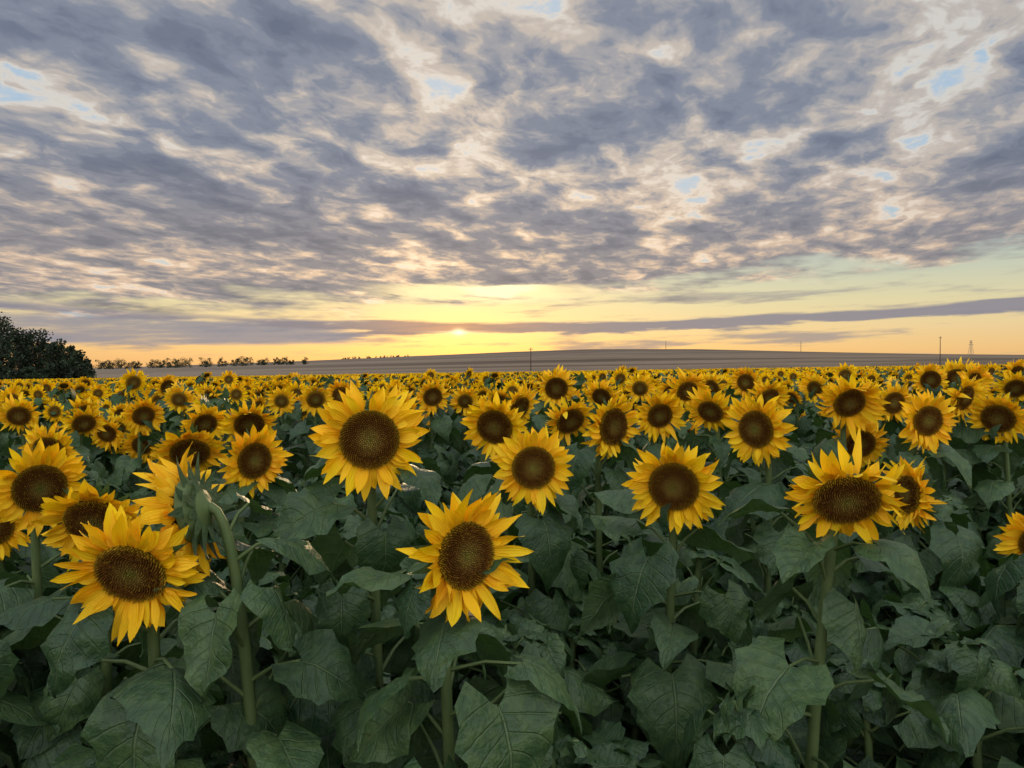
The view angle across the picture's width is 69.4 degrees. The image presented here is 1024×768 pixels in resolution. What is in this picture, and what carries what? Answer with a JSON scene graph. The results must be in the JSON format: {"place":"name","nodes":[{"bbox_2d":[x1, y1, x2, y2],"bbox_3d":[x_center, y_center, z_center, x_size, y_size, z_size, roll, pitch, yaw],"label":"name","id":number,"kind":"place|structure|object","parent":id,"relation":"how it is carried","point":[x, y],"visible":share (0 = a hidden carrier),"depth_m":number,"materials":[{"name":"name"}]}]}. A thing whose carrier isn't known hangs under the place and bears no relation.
{"place":"outdoors","nodes":[
{"label":"outdoors","id":0,"kind":"place"},
{"bbox_2d":[92,355,405,368],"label":"distant tree row","id":1,"kind":"object","parent":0,"point":[120,363],"visible":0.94,"depth_m":516.76,"materials":[{"name":"green plant"}]},
{"bbox_2d":[0,357,1023,767],"bbox_3d":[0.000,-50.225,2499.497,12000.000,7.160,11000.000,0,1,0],"label":"ground","id":2,"kind":"structure","parent":0,"point":[308,461],"depth_m":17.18,"materials":[{"name":"plant"}]},
{"bbox_2d":[0,391,47,469],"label":"sunflower","id":3,"kind":"object","parent":2,"relation":"on","point":[18,414],"visible":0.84,"depth_m":4.73,"materials":[{"name":"yellow plant"}]},
{"bbox_2d":[0,510,71,592],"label":"sunflower","id":4,"kind":"object","parent":2,"relation":"on","point":[15,545],"visible":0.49,"depth_m":2.42,"materials":[{"name":"yellow plant"}]},
{"bbox_2d":[0,311,96,379],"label":"tree grove","id":5,"kind":"object","parent":2,"relation":"on","point":[27,359],"visible":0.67,"depth_m":119.09,"materials":[{"name":"green plant"}]},
{"bbox_2d":[0,438,116,767],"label":"sunflower","id":6,"kind":"object","parent":2,"relation":"on","point":[29,481],"visible":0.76,"depth_m":2.01,"materials":[{"name":"yellow plant"}]},
{"bbox_2d":[12,421,105,573],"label":"sunflower","id":7,"kind":"object","parent":2,"relation":"on","point":[51,436],"visible":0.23,"depth_m":3.34,"materials":[{"name":"yellow plant"}]},
{"bbox_2d":[57,405,107,478],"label":"sunflower","id":8,"kind":"object","parent":2,"relation":"on","point":[81,424],"visible":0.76,"depth_m":4.30,"materials":[{"name":"yellow plant"}]},
{"bbox_2d":[0,476,183,767],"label":"sunflower","id":9,"kind":"object","parent":2,"relation":"on","point":[34,623],"visible":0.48,"depth_m":1.77,"materials":[{"name":"green plant"}]},
{"bbox_2d":[87,416,146,485],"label":"sunflower","id":10,"kind":"object","parent":2,"relation":"on","point":[114,435],"visible":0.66,"depth_m":4.96,"materials":[{"name":"yellow plant"}]},
{"bbox_2d":[106,397,166,491],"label":"sunflower","id":11,"kind":"object","parent":2,"relation":"on","point":[145,417],"visible":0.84,"depth_m":4.34,"materials":[{"name":"yellow plant"}]},
{"bbox_2d":[117,428,164,498],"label":"sunflower","id":12,"kind":"object","parent":2,"relation":"on","point":[130,442],"visible":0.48,"depth_m":4.62,"materials":[{"name":"yellow plant"}]},
{"bbox_2d":[40,502,289,767],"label":"sunflower","id":13,"kind":"object","parent":2,"relation":"on","point":[129,576],"visible":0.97,"depth_m":1.42,"materials":[{"name":"green plant"}]},
{"bbox_2d":[160,384,196,433],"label":"sunflower","id":14,"kind":"object","parent":2,"relation":"on","point":[179,400],"visible":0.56,"depth_m":6.15,"materials":[{"name":"yellow plant"}]},
{"bbox_2d":[148,421,229,639],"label":"sunflower","id":15,"kind":"object","parent":2,"relation":"on","point":[207,446],"visible":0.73,"depth_m":2.68,"materials":[{"name":"yellow plant"}]},
{"bbox_2d":[153,402,230,496],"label":"sunflower","id":16,"kind":"object","parent":2,"relation":"on","point":[206,418],"visible":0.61,"depth_m":4.06,"materials":[{"name":"yellow plant"}]},
{"bbox_2d":[110,442,367,767],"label":"sunflower","id":17,"kind":"object","parent":2,"relation":"on","point":[323,669],"visible":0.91,"depth_m":1.49,"materials":[{"name":"green plant"}]},
{"bbox_2d":[213,398,283,572],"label":"sunflower","id":18,"kind":"object","parent":2,"relation":"on","point":[241,419],"visible":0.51,"depth_m":3.32,"materials":[{"name":"yellow plant"}]},
{"bbox_2d":[198,424,309,698],"bbox_3d":[-0.949,0.972,2.663,0.480,1.674,0.639,0,1,0],"label":"sunflower","id":19,"kind":"object","parent":2,"relation":"on","point":[253,461],"visible":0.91,"depth_m":2.60,"materials":[{"name":"yellow plant"}]},
{"bbox_2d":[265,387,306,478],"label":"sunflower","id":20,"kind":"object","parent":2,"relation":"on","point":[282,400],"visible":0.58,"depth_m":6.33,"materials":[{"name":"yellow plant"}]},
{"bbox_2d":[284,385,332,479],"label":"sunflower","id":21,"kind":"object","parent":2,"relation":"on","point":[315,397],"visible":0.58,"depth_m":5.52,"materials":[{"name":"yellow plant"}]},
{"bbox_2d":[265,379,485,767],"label":"sunflower","id":22,"kind":"object","parent":2,"relation":"on","point":[363,449],"visible":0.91,"depth_m":1.65,"materials":[{"name":"green plant"}]},
{"bbox_2d":[376,385,442,526],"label":"sunflower","id":23,"kind":"object","parent":2,"relation":"on","point":[408,503],"visible":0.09,"depth_m":4.37,"materials":[{"name":"green plant"}]},
{"bbox_2d":[414,379,463,504],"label":"sunflower","id":24,"kind":"object","parent":2,"relation":"on","point":[430,399],"visible":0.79,"depth_m":5.14,"materials":[{"name":"yellow plant"}]},
{"bbox_2d":[426,385,479,466],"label":"sunflower","id":25,"kind":"object","parent":2,"relation":"on","point":[465,398],"visible":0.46,"depth_m":5.62,"materials":[{"name":"yellow plant"}]},
{"bbox_2d":[326,489,581,767],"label":"sunflower","id":26,"kind":"object","parent":2,"relation":"on","point":[465,557],"visible":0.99,"depth_m":1.42,"materials":[{"name":"green plant"}]},
{"bbox_2d":[457,391,546,623],"bbox_3d":[-0.006,0.907,2.884,0.498,1.768,0.455,0,1,0],"label":"sunflower","id":27,"kind":"object","parent":2,"relation":"on","point":[489,422],"visible":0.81,"depth_m":2.76,"materials":[{"name":"yellow plant"}]},
{"bbox_2d":[478,383,539,499],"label":"sunflower","id":28,"kind":"object","parent":2,"relation":"on","point":[521,399],"visible":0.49,"depth_m":3.93,"materials":[{"name":"yellow plant"}]},
{"bbox_2d":[481,425,599,651],"bbox_3d":[0.024,0.961,2.428,0.541,1.675,0.416,0,1,-19],"label":"sunflower","id":29,"kind":"object","parent":2,"relation":"on","point":[532,472],"visible":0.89,"depth_m":2.29,"materials":[{"name":"green plant"}]},
{"bbox_2d":[529,364,594,510],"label":"sunflower","id":30,"kind":"object","parent":2,"relation":"on","point":[557,385],"visible":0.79,"depth_m":4.32,"materials":[{"name":"yellow plant"}]},
{"bbox_2d":[536,396,625,543],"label":"sunflower","id":31,"kind":"object","parent":2,"relation":"on","point":[568,421],"visible":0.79,"depth_m":3.60,"materials":[{"name":"yellow plant"}]},
{"bbox_2d":[513,393,662,646],"bbox_3d":[0.339,0.908,2.824,0.556,1.755,0.500,-1,1,-35],"label":"sunflower","id":32,"kind":"object","parent":2,"relation":"on","point":[610,431],"visible":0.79,"depth_m":2.73,"materials":[{"name":"green plant"}]},
{"bbox_2d":[570,379,634,483],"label":"sunflower","id":33,"kind":"object","parent":2,"relation":"on","point":[597,393],"visible":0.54,"depth_m":5.01,"materials":[{"name":"yellow plant"}]},
{"bbox_2d":[591,391,686,549],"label":"sunflower","id":34,"kind":"object","parent":2,"relation":"on","point":[658,415],"visible":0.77,"depth_m":3.49,"materials":[{"name":"yellow plant"}]},
{"bbox_2d":[623,373,656,450],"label":"sunflower","id":35,"kind":"object","parent":2,"relation":"on","point":[638,385],"visible":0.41,"depth_m":5.70,"materials":[{"name":"yellow plant"}]},
{"bbox_2d":[572,438,761,767],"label":"sunflower","id":36,"kind":"object","parent":2,"relation":"on","point":[675,486],"visible":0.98,"depth_m":1.95,"materials":[{"name":"green plant"}]},
{"bbox_2d":[656,368,710,461],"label":"sunflower","id":37,"kind":"object","parent":2,"relation":"on","point":[682,385],"visible":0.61,"depth_m":4.11,"materials":[{"name":"yellow plant"}]},
{"bbox_2d":[679,386,761,584],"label":"sunflower","id":38,"kind":"object","parent":2,"relation":"on","point":[707,408],"visible":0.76,"depth_m":3.40,"materials":[{"name":"yellow plant"}]},
{"bbox_2d":[730,378,799,513],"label":"sunflower","id":39,"kind":"object","parent":2,"relation":"on","point":[768,391],"visible":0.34,"depth_m":4.45,"materials":[{"name":"yellow plant"}]},
{"bbox_2d":[713,393,856,647],"bbox_3d":[0.989,0.904,2.740,0.591,1.751,0.492,0,1,0],"label":"sunflower","id":40,"kind":"object","parent":2,"relation":"on","point":[759,429],"visible":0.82,"depth_m":2.62,"materials":[{"name":"green plant"}]},
{"bbox_2d":[790,372,830,452],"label":"sunflower","id":41,"kind":"object","parent":2,"relation":"on","point":[809,387],"visible":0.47,"depth_m":5.96,"materials":[{"name":"yellow plant"}]},
{"bbox_2d":[709,425,949,767],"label":"sunflower","id":42,"kind":"object","parent":2,"relation":"on","point":[842,494],"visible":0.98,"depth_m":1.63,"materials":[{"name":"green plant"}]},
{"bbox_2d":[797,373,891,621],"bbox_3d":[1.411,0.858,3.152,0.521,1.809,0.583,0,1,0],"label":"sunflower","id":43,"kind":"object","parent":2,"relation":"on","point":[850,403],"visible":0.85,"depth_m":3.05,"materials":[{"name":"yellow plant"}]},
{"bbox_2d":[831,418,889,543],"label":"sunflower","id":44,"kind":"object","parent":2,"relation":"on","point":[874,444],"visible":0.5,"depth_m":3.21,"materials":[{"name":"yellow plant"}]},
{"bbox_2d":[869,381,912,466],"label":"sunflower","id":45,"kind":"object","parent":2,"relation":"on","point":[893,396],"visible":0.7,"depth_m":4.25,"materials":[{"name":"yellow plant"}]},
{"bbox_2d":[850,389,990,590],"bbox_3d":[1.693,0.888,3.116,0.545,1.743,0.448,0,1,0],"label":"sunflower","id":46,"kind":"object","parent":2,"relation":"on","point":[929,421],"visible":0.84,"depth_m":2.97,"materials":[{"name":"yellow plant"}]},
{"bbox_2d":[882,456,998,682],"bbox_3d":[1.505,1.010,2.610,0.436,1.524,0.541,1,1,32],"label":"sunflower","id":47,"kind":"object","parent":2,"relation":"on","point":[949,556],"visible":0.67,"depth_m":2.50,"materials":[{"name":"green plant"}]},
{"bbox_2d":[916,373,1003,560],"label":"sunflower","id":48,"kind":"object","parent":2,"relation":"on","point":[964,392],"visible":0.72,"depth_m":3.60,"materials":[{"name":"green plant"}]},
{"bbox_2d":[942,362,995,469],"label":"sunflower","id":49,"kind":"object","parent":2,"relation":"on","point":[979,371],"visible":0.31,"depth_m":4.93,"materials":[{"name":"yellow plant"}]},
{"bbox_2d":[962,390,1023,563],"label":"sunflower","id":50,"kind":"object","parent":2,"relation":"on","point":[994,416],"visible":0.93,"depth_m":3.49,"materials":[{"name":"green plant"}]},
{"bbox_2d":[980,512,1023,600],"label":"sunflower","id":51,"kind":"object","parent":2,"relation":"on","point":[1008,542],"visible":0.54,"depth_m":2.48,"materials":[{"name":"yellow plant"}]},
{"bbox_2d":[991,369,1023,439],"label":"sunflower","id":52,"kind":"object","parent":2,"relation":"on","point":[1013,382],"visible":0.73,"depth_m":5.03,"materials":[{"name":"yellow plant"}]},
{"bbox_2d":[1011,433,1023,494],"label":"sunflower","id":53,"kind":"object","parent":2,"relation":"on","point":[1018,475],"visible":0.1,"depth_m":3.84,"materials":[{"name":"green plant"}]},
{"bbox_2d":[0,0,1023,368],"label":"sky","id":54,"kind":"structure","parent":0,"point":[296,180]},
{"bbox_2d":[93,349,1023,377],"bbox_3d":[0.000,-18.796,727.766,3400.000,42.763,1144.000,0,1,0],"label":"hill","id":55,"kind":"structure","parent":0,"point":[602,359],"depth_m":400.76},
{"bbox_2d":[968,340,973,354],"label":"electricity pylon","id":56,"kind":"object","parent":55,"relation":"on","point":[971,347],"visible":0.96,"depth_m":899.03,"materials":[{"name":"grey metal"}]}
]}

